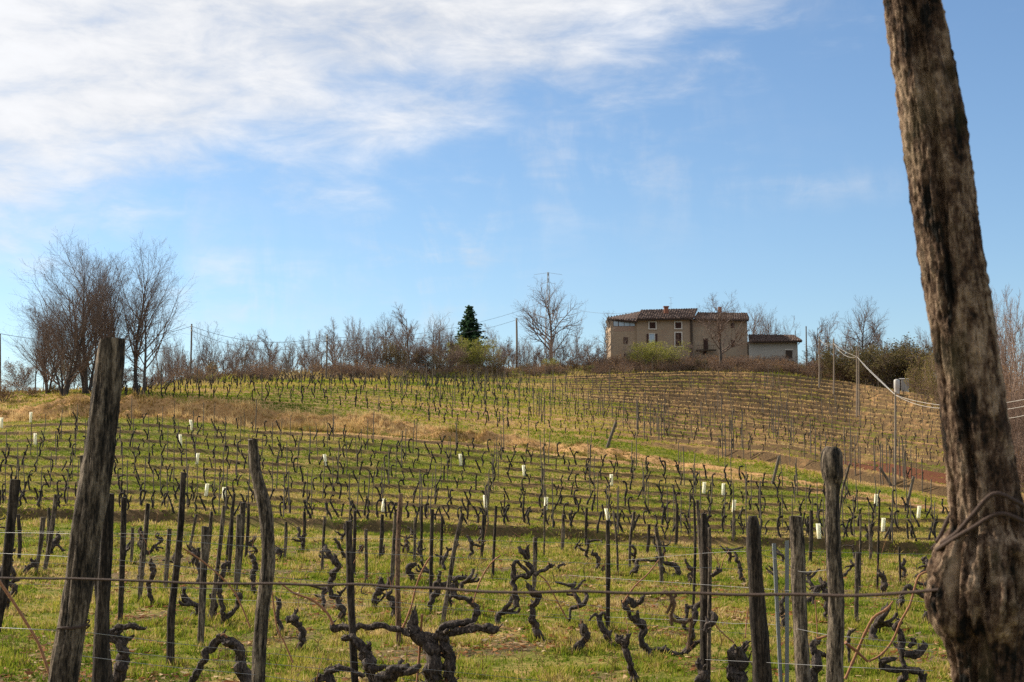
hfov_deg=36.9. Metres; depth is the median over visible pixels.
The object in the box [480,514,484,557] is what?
wooden stake
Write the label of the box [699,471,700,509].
vine stake
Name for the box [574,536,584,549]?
grape vine
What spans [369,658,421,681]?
grape vine
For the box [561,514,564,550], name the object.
wooden stake
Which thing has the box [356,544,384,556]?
grape vine
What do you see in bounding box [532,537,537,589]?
wooden stake
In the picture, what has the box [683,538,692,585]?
grape vine
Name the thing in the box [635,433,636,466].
vine stake
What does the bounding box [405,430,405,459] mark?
vine stake
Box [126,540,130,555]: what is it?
grape vine
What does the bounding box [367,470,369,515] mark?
vine stake
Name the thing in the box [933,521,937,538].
grape vine
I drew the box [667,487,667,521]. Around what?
vine stake
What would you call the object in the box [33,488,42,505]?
grape vine
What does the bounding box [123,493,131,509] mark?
grape vine
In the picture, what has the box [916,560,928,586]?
grape vine
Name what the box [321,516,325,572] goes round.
wooden stake
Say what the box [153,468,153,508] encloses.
vine stake
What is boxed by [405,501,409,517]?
grape vine
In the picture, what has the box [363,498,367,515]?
grape vine
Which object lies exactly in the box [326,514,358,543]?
grape vine
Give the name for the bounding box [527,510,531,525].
grape vine
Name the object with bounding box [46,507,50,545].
wooden stake
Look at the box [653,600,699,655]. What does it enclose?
grape vine
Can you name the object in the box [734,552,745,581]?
grape vine
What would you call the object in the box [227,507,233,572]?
wooden stake
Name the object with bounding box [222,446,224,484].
vine stake
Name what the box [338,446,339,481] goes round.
vine stake
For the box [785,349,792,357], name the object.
door
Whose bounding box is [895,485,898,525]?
vine stake
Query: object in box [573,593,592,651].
grape vine
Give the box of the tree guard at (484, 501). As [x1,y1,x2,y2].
[483,495,486,507]
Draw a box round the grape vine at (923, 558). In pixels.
[919,555,927,563]
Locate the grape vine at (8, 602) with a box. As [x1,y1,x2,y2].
[5,591,10,608]
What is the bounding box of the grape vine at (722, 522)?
[721,515,726,533]
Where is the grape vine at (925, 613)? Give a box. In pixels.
[923,610,927,621]
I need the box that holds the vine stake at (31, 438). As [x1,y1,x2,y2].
[30,422,31,455]
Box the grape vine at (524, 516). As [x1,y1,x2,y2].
[522,506,530,522]
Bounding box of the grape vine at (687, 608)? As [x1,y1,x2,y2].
[660,589,693,630]
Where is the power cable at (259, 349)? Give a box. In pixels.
[193,331,322,349]
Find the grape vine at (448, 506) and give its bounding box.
[447,496,452,511]
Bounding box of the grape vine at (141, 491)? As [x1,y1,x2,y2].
[139,489,145,506]
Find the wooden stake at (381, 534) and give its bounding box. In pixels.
[378,514,383,557]
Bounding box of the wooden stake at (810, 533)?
[808,510,812,560]
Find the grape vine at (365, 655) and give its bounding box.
[341,628,386,681]
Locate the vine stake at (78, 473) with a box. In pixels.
[77,459,78,487]
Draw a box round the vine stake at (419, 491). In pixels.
[419,470,420,518]
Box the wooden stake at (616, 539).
[612,510,618,572]
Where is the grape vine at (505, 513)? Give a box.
[501,507,508,524]
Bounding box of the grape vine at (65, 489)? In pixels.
[63,487,69,503]
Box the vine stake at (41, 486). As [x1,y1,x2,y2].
[40,467,42,504]
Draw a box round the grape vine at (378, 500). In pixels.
[375,498,382,517]
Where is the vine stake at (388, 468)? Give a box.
[388,452,388,484]
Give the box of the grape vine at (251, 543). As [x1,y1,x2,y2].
[248,530,259,554]
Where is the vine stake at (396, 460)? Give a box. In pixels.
[395,445,396,476]
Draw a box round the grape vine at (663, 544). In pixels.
[660,531,672,560]
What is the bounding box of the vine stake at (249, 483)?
[248,463,249,503]
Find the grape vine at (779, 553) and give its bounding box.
[767,540,784,560]
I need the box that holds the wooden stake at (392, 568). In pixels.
[390,512,396,588]
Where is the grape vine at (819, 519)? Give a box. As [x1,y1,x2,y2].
[818,509,824,526]
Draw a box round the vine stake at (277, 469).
[276,450,279,487]
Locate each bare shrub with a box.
[90,365,152,387]
[137,373,162,386]
[381,339,412,369]
[383,340,437,370]
[414,346,448,371]
[426,345,471,372]
[476,351,510,373]
[729,357,750,367]
[802,356,827,373]
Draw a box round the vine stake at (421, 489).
[420,474,421,505]
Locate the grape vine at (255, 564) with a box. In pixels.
[248,523,259,593]
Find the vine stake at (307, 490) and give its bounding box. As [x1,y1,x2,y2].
[306,470,307,513]
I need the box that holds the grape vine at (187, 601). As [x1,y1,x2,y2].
[171,576,198,615]
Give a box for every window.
[647,333,656,342]
[648,321,656,329]
[674,321,682,328]
[674,332,682,346]
[704,338,707,348]
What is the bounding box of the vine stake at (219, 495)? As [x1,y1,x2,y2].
[218,472,219,513]
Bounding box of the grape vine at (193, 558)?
[186,536,197,566]
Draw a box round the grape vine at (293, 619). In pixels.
[285,576,306,648]
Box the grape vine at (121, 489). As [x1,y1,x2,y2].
[120,480,122,498]
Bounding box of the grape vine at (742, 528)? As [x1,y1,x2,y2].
[738,522,744,534]
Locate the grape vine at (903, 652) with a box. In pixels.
[844,571,927,681]
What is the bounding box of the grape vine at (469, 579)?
[459,559,486,588]
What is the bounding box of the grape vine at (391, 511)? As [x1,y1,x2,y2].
[387,502,397,518]
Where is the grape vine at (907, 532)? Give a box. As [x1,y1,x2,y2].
[906,522,908,538]
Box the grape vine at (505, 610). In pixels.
[494,587,525,623]
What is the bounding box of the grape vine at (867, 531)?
[864,521,875,540]
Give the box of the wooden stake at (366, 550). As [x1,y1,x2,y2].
[364,529,367,582]
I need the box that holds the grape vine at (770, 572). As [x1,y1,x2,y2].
[765,566,778,579]
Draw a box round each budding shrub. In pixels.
[443,335,502,371]
[541,358,560,367]
[625,339,690,366]
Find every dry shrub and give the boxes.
[0,379,25,401]
[1,358,36,390]
[17,385,44,395]
[351,349,387,367]
[567,359,585,368]
[773,359,793,368]
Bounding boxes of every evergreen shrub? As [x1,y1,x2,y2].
[695,358,707,367]
[813,338,870,380]
[835,338,914,386]
[859,332,932,385]
[877,338,934,380]
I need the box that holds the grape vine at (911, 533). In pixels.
[907,519,913,537]
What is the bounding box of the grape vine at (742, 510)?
[740,509,744,525]
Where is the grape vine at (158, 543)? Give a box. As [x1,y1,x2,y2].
[154,522,163,551]
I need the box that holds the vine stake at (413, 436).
[413,419,414,452]
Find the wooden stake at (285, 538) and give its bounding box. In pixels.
[283,522,287,557]
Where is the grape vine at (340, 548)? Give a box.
[333,537,345,558]
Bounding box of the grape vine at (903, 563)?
[901,558,907,580]
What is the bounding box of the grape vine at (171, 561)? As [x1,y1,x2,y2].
[159,534,185,562]
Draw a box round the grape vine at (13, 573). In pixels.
[10,522,22,579]
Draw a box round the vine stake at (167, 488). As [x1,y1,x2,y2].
[167,473,167,506]
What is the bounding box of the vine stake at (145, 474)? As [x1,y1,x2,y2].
[144,457,145,489]
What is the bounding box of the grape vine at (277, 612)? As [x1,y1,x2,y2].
[274,570,290,636]
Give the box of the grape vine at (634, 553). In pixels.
[626,543,636,563]
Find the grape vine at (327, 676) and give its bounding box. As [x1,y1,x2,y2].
[311,655,365,681]
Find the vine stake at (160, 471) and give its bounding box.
[160,455,161,488]
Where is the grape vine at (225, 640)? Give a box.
[188,629,250,681]
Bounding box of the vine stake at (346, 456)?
[346,440,347,473]
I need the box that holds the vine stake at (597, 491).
[597,472,597,511]
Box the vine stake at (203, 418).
[203,402,203,434]
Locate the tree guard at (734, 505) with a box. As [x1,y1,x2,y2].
[732,500,735,511]
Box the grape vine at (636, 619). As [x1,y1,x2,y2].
[621,560,658,655]
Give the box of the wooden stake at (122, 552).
[117,497,126,622]
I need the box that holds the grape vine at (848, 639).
[846,628,855,663]
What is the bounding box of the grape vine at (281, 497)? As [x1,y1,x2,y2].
[279,495,287,510]
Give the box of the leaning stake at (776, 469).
[771,456,779,483]
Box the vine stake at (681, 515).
[680,496,681,532]
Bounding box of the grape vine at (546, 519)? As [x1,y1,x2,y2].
[542,513,549,525]
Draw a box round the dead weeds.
[1,502,951,681]
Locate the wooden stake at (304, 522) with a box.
[302,511,305,546]
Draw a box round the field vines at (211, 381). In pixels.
[123,367,1019,478]
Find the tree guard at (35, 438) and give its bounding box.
[34,433,36,444]
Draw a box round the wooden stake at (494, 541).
[491,506,496,578]
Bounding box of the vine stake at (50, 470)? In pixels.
[50,452,51,487]
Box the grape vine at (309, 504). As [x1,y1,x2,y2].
[307,502,314,515]
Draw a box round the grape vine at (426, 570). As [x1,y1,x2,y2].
[410,552,433,580]
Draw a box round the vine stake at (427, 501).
[427,486,427,517]
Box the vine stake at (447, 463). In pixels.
[446,447,447,479]
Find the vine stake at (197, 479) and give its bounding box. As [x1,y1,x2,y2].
[197,463,197,495]
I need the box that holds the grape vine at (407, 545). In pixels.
[404,528,409,553]
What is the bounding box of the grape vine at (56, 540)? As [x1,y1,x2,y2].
[42,531,69,554]
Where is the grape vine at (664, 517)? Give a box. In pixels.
[662,515,670,529]
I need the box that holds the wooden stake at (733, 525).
[732,510,735,540]
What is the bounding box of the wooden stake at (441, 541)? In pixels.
[439,516,442,565]
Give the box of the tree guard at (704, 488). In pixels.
[702,482,705,493]
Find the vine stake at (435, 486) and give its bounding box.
[434,466,435,503]
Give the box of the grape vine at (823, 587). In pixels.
[812,553,827,619]
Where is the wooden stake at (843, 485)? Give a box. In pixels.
[839,463,850,514]
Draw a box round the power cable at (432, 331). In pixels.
[318,305,534,341]
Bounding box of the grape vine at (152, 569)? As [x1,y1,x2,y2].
[139,530,156,603]
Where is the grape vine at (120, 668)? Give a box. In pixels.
[109,621,146,681]
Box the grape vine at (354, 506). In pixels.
[351,499,360,516]
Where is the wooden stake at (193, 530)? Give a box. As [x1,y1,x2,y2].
[188,514,197,553]
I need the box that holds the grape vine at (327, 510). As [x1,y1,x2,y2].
[324,501,332,519]
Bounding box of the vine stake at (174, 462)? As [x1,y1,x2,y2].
[173,442,174,481]
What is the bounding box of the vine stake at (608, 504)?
[608,489,608,519]
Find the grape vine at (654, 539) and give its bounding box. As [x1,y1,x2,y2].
[642,527,670,551]
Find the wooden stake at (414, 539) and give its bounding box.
[413,517,416,561]
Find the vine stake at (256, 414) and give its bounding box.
[255,399,256,430]
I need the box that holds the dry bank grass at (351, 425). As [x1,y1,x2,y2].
[0,389,948,508]
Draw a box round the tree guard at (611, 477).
[610,474,612,485]
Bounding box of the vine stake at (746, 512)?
[745,496,746,529]
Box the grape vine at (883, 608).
[874,599,887,631]
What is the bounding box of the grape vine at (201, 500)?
[199,495,206,510]
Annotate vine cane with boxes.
[0,580,48,674]
[183,548,250,627]
[271,590,292,662]
[711,616,733,642]
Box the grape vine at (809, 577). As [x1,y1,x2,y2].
[789,549,824,591]
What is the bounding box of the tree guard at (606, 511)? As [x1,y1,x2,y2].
[604,508,610,520]
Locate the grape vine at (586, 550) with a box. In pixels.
[569,530,602,559]
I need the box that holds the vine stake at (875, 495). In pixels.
[874,476,876,517]
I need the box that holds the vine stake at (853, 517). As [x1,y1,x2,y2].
[853,496,854,535]
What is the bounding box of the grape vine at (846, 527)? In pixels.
[842,518,850,536]
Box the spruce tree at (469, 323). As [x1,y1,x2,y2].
[444,305,489,368]
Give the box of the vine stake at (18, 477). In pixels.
[18,460,19,505]
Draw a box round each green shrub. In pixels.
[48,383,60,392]
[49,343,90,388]
[205,361,217,373]
[902,344,936,401]
[918,350,939,411]
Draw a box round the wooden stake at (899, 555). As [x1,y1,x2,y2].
[898,547,901,584]
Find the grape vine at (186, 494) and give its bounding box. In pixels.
[185,492,191,506]
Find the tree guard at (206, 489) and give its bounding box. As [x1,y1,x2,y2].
[204,484,208,495]
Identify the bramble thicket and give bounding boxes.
[142,354,930,394]
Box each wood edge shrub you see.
[1001,349,1012,405]
[1003,374,1023,479]
[1005,361,1023,434]
[1007,397,1023,450]
[1012,433,1023,491]
[1017,453,1023,489]
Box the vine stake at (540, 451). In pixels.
[539,435,541,468]
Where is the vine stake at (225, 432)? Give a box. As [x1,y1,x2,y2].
[225,416,225,450]
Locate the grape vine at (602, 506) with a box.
[601,504,603,519]
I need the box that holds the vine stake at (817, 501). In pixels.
[817,485,817,517]
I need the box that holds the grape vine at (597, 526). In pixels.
[596,511,601,532]
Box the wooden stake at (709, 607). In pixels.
[707,527,711,681]
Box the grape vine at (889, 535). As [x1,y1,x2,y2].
[888,521,893,540]
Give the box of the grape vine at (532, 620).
[509,532,554,641]
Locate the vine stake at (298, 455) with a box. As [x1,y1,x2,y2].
[296,435,300,472]
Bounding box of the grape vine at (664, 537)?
[660,525,666,538]
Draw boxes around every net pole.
[818,336,819,388]
[833,339,834,393]
[856,347,857,416]
[858,351,859,414]
[894,392,896,485]
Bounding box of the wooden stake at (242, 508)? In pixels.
[238,502,245,581]
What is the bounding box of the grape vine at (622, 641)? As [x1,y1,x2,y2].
[612,614,638,681]
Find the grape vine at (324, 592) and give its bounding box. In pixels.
[304,567,335,606]
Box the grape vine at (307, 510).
[302,500,311,518]
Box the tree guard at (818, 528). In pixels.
[816,523,821,538]
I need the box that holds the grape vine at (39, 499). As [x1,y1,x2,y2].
[38,489,41,507]
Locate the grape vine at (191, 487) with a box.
[189,485,196,499]
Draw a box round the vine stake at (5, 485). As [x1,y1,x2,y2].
[4,465,5,502]
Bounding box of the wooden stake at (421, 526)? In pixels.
[420,506,422,552]
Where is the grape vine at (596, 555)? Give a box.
[590,537,604,570]
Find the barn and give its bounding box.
[747,334,801,362]
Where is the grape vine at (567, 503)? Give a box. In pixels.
[563,502,569,518]
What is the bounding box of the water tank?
[894,378,899,393]
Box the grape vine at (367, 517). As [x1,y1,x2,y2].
[366,505,369,519]
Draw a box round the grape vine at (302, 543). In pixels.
[299,514,305,550]
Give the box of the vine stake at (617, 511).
[617,488,618,532]
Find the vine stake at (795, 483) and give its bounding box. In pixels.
[794,463,795,502]
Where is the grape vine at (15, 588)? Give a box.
[9,579,19,595]
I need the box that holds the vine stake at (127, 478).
[126,460,127,497]
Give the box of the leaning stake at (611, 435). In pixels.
[605,421,616,447]
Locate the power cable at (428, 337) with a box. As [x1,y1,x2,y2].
[329,320,514,338]
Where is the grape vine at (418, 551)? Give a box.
[406,534,426,560]
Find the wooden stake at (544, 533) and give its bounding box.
[543,506,544,554]
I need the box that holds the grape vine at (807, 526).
[804,517,813,534]
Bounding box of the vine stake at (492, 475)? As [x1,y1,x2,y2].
[491,454,493,490]
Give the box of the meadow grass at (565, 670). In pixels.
[0,502,951,681]
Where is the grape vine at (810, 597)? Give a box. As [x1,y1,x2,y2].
[806,559,825,603]
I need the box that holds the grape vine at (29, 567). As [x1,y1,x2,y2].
[21,557,36,573]
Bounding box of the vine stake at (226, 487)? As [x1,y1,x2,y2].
[226,465,227,510]
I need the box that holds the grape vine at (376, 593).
[361,574,392,606]
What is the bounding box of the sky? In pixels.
[0,0,1023,390]
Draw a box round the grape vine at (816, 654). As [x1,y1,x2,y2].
[809,600,826,681]
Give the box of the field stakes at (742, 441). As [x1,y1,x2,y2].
[161,356,1022,492]
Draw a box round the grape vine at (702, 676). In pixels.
[694,547,728,681]
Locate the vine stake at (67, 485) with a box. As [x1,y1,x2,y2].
[66,466,69,504]
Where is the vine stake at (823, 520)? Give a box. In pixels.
[823,500,824,537]
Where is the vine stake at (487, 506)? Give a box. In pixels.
[485,486,488,525]
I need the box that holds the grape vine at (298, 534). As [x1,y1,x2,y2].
[290,516,309,541]
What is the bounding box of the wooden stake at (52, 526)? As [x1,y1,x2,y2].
[43,494,58,570]
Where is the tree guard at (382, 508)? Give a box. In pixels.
[381,499,384,511]
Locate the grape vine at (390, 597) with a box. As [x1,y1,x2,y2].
[386,558,403,618]
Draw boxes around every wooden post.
[0,479,20,632]
[48,337,124,681]
[80,455,113,681]
[92,493,114,681]
[166,472,185,664]
[197,526,208,643]
[248,438,274,681]
[345,520,358,681]
[395,493,402,642]
[441,513,464,621]
[605,520,610,628]
[700,513,707,669]
[746,515,772,681]
[789,516,810,681]
[820,446,844,681]
[883,0,1023,681]
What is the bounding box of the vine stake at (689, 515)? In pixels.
[689,493,690,533]
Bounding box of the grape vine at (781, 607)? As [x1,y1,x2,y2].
[779,569,790,629]
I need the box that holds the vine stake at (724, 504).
[724,486,725,523]
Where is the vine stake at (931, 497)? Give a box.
[930,479,932,518]
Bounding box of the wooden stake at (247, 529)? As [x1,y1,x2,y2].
[245,503,249,556]
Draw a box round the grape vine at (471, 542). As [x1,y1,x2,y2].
[467,511,493,557]
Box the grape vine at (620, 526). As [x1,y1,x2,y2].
[615,512,623,532]
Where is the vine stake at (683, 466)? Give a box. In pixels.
[683,446,684,484]
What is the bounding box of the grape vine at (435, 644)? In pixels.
[278,555,501,681]
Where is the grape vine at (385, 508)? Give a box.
[384,498,387,516]
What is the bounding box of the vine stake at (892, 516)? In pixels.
[892,490,892,542]
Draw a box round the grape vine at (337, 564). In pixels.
[322,543,362,621]
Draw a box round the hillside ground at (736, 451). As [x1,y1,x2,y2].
[0,367,1023,681]
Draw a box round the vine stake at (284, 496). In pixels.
[283,474,284,516]
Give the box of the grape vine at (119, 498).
[118,492,123,507]
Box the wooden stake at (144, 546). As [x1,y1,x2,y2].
[137,503,149,600]
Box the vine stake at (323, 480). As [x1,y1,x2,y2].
[322,461,324,497]
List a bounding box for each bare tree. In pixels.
[1,274,136,395]
[3,229,162,393]
[17,298,71,393]
[28,289,57,391]
[64,244,125,350]
[83,249,140,386]
[84,261,192,395]
[106,232,197,391]
[162,338,177,368]
[190,321,222,368]
[222,332,256,366]
[280,344,294,365]
[297,334,309,362]
[320,317,345,363]
[362,331,381,366]
[371,312,404,359]
[390,303,420,360]
[441,327,457,350]
[482,325,505,355]
[498,336,513,365]
[511,278,585,358]
[569,322,583,360]
[579,336,598,361]
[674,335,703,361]
[690,291,760,362]
[745,304,778,339]
[748,308,780,338]
[768,316,800,336]
[808,317,828,362]
[815,312,838,354]
[837,297,888,353]
[838,323,852,358]
[867,312,884,355]
[914,328,930,354]
[989,286,1023,423]
[995,297,1023,396]
[996,285,1023,407]
[997,322,1015,403]
[1001,317,1023,452]
[1014,302,1023,405]
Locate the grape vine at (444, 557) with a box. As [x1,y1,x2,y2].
[435,525,474,569]
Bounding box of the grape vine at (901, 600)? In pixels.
[897,578,924,608]
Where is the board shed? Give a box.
[899,378,908,391]
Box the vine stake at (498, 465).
[497,447,498,481]
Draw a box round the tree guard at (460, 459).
[459,454,461,464]
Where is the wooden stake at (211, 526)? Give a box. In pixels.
[207,511,212,563]
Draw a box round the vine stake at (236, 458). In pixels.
[236,439,237,475]
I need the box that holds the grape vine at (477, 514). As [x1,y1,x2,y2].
[471,505,480,522]
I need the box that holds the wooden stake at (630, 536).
[628,511,635,567]
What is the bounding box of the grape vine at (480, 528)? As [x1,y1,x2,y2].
[474,514,485,543]
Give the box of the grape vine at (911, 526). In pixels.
[910,524,917,541]
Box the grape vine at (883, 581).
[869,534,887,592]
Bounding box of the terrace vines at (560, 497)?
[0,411,948,528]
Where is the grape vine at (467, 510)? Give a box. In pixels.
[466,501,468,519]
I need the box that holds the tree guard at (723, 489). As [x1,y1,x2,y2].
[721,483,724,494]
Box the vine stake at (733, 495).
[732,482,733,509]
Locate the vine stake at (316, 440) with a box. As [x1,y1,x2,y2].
[316,425,317,455]
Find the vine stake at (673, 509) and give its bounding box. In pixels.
[673,486,674,525]
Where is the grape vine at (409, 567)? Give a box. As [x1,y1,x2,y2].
[405,562,417,580]
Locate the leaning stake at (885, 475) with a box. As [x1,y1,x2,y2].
[879,467,892,485]
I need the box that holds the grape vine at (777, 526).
[776,515,782,537]
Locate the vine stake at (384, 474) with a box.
[383,457,384,491]
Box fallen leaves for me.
[0,534,950,681]
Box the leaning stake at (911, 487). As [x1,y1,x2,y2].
[906,476,914,506]
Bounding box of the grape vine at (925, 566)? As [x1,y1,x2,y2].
[910,546,928,577]
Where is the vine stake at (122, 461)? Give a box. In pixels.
[122,446,122,479]
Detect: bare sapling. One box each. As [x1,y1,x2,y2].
[143,338,170,375]
[147,355,158,380]
[155,345,167,382]
[159,344,177,375]
[159,358,169,382]
[161,336,182,373]
[161,346,176,374]
[167,358,178,376]
[171,343,185,369]
[173,351,188,373]
[177,352,195,373]
[179,356,192,370]
[189,343,209,370]
[192,356,204,372]
[195,353,217,367]
[203,349,219,366]
[208,339,229,372]
[217,356,232,373]
[225,342,239,374]
[231,337,251,369]
[238,342,258,367]
[241,353,254,369]
[247,330,263,363]
[254,341,269,363]
[256,328,278,363]
[266,343,280,366]
[273,355,283,375]
[274,351,290,367]
[281,336,295,372]
[285,341,300,368]
[292,339,311,371]
[302,330,323,362]
[303,350,322,371]
[313,341,329,364]
[320,331,341,361]
[328,338,343,368]
[335,335,353,362]
[337,340,356,365]
[341,318,361,364]
[345,325,355,364]
[348,316,363,362]
[354,333,370,359]
[363,325,383,366]
[366,326,382,361]
[374,321,388,362]
[377,345,387,365]
[383,319,404,367]
[387,318,396,360]
[393,324,406,363]
[401,323,411,352]
[406,326,419,368]
[412,335,426,371]
[412,345,432,367]
[414,328,430,372]
[425,319,449,370]
[427,326,446,370]
[431,337,443,357]
[432,324,455,357]
[445,331,461,364]
[496,344,513,364]
[502,344,518,366]
[507,345,520,366]
[516,340,527,364]
[521,337,533,363]
[522,347,534,363]
[532,344,547,367]
[536,347,549,364]
[537,343,552,360]
[544,335,553,361]
[546,332,557,359]
[551,339,568,361]
[557,332,571,364]
[566,343,576,360]
[573,337,589,365]
[573,350,586,368]
[581,345,595,366]
[595,344,612,363]
[801,349,815,361]
[804,345,822,360]
[822,332,840,356]
[875,333,886,354]
[922,331,934,377]
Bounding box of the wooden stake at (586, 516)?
[585,508,587,545]
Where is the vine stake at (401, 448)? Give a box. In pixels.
[401,431,402,465]
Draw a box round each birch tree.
[352,323,364,362]
[424,312,452,368]
[590,309,617,360]
[622,338,632,360]
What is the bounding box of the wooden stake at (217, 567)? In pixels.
[209,506,225,619]
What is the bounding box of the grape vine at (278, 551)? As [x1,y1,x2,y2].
[275,545,282,557]
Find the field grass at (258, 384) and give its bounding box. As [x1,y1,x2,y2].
[0,361,945,482]
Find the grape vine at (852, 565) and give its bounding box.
[842,548,863,576]
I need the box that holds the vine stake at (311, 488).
[311,470,312,506]
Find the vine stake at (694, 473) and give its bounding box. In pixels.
[694,455,695,491]
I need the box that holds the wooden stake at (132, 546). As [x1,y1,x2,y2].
[130,527,133,562]
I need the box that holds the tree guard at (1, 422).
[0,417,2,428]
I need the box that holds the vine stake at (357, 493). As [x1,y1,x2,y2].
[356,476,359,509]
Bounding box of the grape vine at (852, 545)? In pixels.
[842,540,866,559]
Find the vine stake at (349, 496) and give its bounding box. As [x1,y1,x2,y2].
[349,473,350,519]
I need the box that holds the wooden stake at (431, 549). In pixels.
[429,509,433,595]
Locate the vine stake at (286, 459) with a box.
[286,441,287,480]
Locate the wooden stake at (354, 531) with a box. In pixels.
[353,510,356,574]
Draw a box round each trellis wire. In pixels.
[0,532,750,569]
[0,553,511,601]
[0,627,546,681]
[9,583,932,651]
[15,530,931,554]
[29,562,607,585]
[83,656,301,681]
[109,650,420,681]
[179,597,697,620]
[510,594,932,644]
[569,575,921,601]
[631,551,822,571]
[705,659,928,670]
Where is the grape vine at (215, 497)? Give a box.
[211,496,216,513]
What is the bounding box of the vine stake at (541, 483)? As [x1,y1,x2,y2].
[541,462,542,501]
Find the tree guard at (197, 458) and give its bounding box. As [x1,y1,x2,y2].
[195,453,199,463]
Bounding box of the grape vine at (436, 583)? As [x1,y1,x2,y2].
[427,560,467,613]
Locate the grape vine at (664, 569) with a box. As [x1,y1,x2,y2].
[655,556,667,574]
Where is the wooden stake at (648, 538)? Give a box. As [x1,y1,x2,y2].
[646,524,650,552]
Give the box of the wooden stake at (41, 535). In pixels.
[34,517,45,572]
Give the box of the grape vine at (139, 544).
[136,504,159,579]
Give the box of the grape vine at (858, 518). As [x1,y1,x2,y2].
[857,508,861,525]
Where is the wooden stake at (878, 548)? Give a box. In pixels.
[876,500,879,589]
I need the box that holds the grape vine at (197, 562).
[183,524,210,581]
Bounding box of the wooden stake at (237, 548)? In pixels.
[234,514,240,589]
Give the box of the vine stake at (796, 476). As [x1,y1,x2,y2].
[796,458,797,493]
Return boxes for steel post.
[772,543,782,681]
[785,541,788,681]
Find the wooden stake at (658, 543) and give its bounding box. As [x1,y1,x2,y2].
[654,527,663,583]
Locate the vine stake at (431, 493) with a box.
[430,473,432,512]
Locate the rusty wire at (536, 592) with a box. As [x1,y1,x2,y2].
[0,577,937,596]
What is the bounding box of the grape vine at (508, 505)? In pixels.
[505,504,509,521]
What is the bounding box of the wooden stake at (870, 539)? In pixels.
[868,524,871,558]
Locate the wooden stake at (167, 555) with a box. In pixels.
[163,528,171,587]
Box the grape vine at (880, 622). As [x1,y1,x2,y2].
[868,594,905,640]
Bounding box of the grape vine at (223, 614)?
[216,559,242,623]
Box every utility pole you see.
[0,334,0,386]
[189,324,191,378]
[325,334,327,378]
[516,318,517,367]
[805,326,806,370]
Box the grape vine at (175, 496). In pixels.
[173,484,179,498]
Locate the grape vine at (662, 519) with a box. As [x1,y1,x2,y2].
[661,505,665,524]
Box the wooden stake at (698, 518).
[696,500,700,583]
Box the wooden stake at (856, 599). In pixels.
[854,551,859,622]
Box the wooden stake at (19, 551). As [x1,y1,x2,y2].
[17,514,21,560]
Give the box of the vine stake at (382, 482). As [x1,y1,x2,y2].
[381,464,382,498]
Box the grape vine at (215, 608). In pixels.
[206,593,218,619]
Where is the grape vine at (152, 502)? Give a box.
[151,490,155,507]
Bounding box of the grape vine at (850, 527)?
[849,516,856,535]
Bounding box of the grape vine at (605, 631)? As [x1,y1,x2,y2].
[589,611,614,645]
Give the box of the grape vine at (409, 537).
[390,530,417,552]
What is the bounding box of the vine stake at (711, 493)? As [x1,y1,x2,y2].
[710,476,712,517]
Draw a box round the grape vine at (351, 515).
[349,505,352,519]
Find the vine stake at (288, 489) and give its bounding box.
[288,471,289,505]
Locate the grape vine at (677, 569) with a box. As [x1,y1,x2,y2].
[629,548,681,576]
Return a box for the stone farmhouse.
[605,306,748,360]
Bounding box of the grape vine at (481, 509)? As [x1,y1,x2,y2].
[478,507,486,524]
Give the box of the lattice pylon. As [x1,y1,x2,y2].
[534,272,561,356]
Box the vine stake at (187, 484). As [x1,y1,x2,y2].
[186,464,188,505]
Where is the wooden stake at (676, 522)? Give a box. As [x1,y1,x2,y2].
[675,504,678,544]
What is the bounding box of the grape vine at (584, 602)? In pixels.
[539,574,589,621]
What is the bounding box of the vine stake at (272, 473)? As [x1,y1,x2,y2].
[272,459,272,488]
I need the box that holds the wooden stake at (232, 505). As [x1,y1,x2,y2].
[225,493,235,559]
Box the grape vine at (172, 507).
[168,494,174,512]
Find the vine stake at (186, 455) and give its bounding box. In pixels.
[186,439,186,472]
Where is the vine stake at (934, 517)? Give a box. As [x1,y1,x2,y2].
[934,501,935,534]
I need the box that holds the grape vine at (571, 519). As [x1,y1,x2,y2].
[568,511,576,527]
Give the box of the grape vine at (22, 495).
[19,492,24,506]
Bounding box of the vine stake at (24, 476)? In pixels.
[23,459,24,495]
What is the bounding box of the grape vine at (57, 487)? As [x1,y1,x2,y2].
[56,480,60,495]
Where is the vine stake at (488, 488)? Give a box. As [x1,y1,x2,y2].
[488,471,488,505]
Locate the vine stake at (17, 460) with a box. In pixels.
[16,443,17,478]
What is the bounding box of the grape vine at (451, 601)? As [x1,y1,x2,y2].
[447,576,458,607]
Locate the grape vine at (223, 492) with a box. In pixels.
[222,488,228,508]
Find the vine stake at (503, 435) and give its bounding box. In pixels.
[503,420,503,452]
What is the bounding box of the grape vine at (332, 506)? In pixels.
[329,500,338,516]
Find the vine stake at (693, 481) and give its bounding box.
[693,465,693,497]
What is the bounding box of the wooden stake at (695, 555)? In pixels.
[692,500,696,604]
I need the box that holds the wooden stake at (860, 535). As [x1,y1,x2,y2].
[859,514,861,590]
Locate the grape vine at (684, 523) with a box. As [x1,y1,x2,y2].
[682,521,688,535]
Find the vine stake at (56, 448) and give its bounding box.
[55,431,56,464]
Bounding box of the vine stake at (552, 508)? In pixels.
[552,489,552,527]
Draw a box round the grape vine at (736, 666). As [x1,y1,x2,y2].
[724,608,751,681]
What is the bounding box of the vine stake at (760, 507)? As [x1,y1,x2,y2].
[759,483,761,532]
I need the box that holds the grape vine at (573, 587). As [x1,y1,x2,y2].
[552,558,589,603]
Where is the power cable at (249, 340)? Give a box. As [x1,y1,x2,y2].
[192,326,325,341]
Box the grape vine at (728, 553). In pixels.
[717,531,745,562]
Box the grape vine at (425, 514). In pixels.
[424,503,428,517]

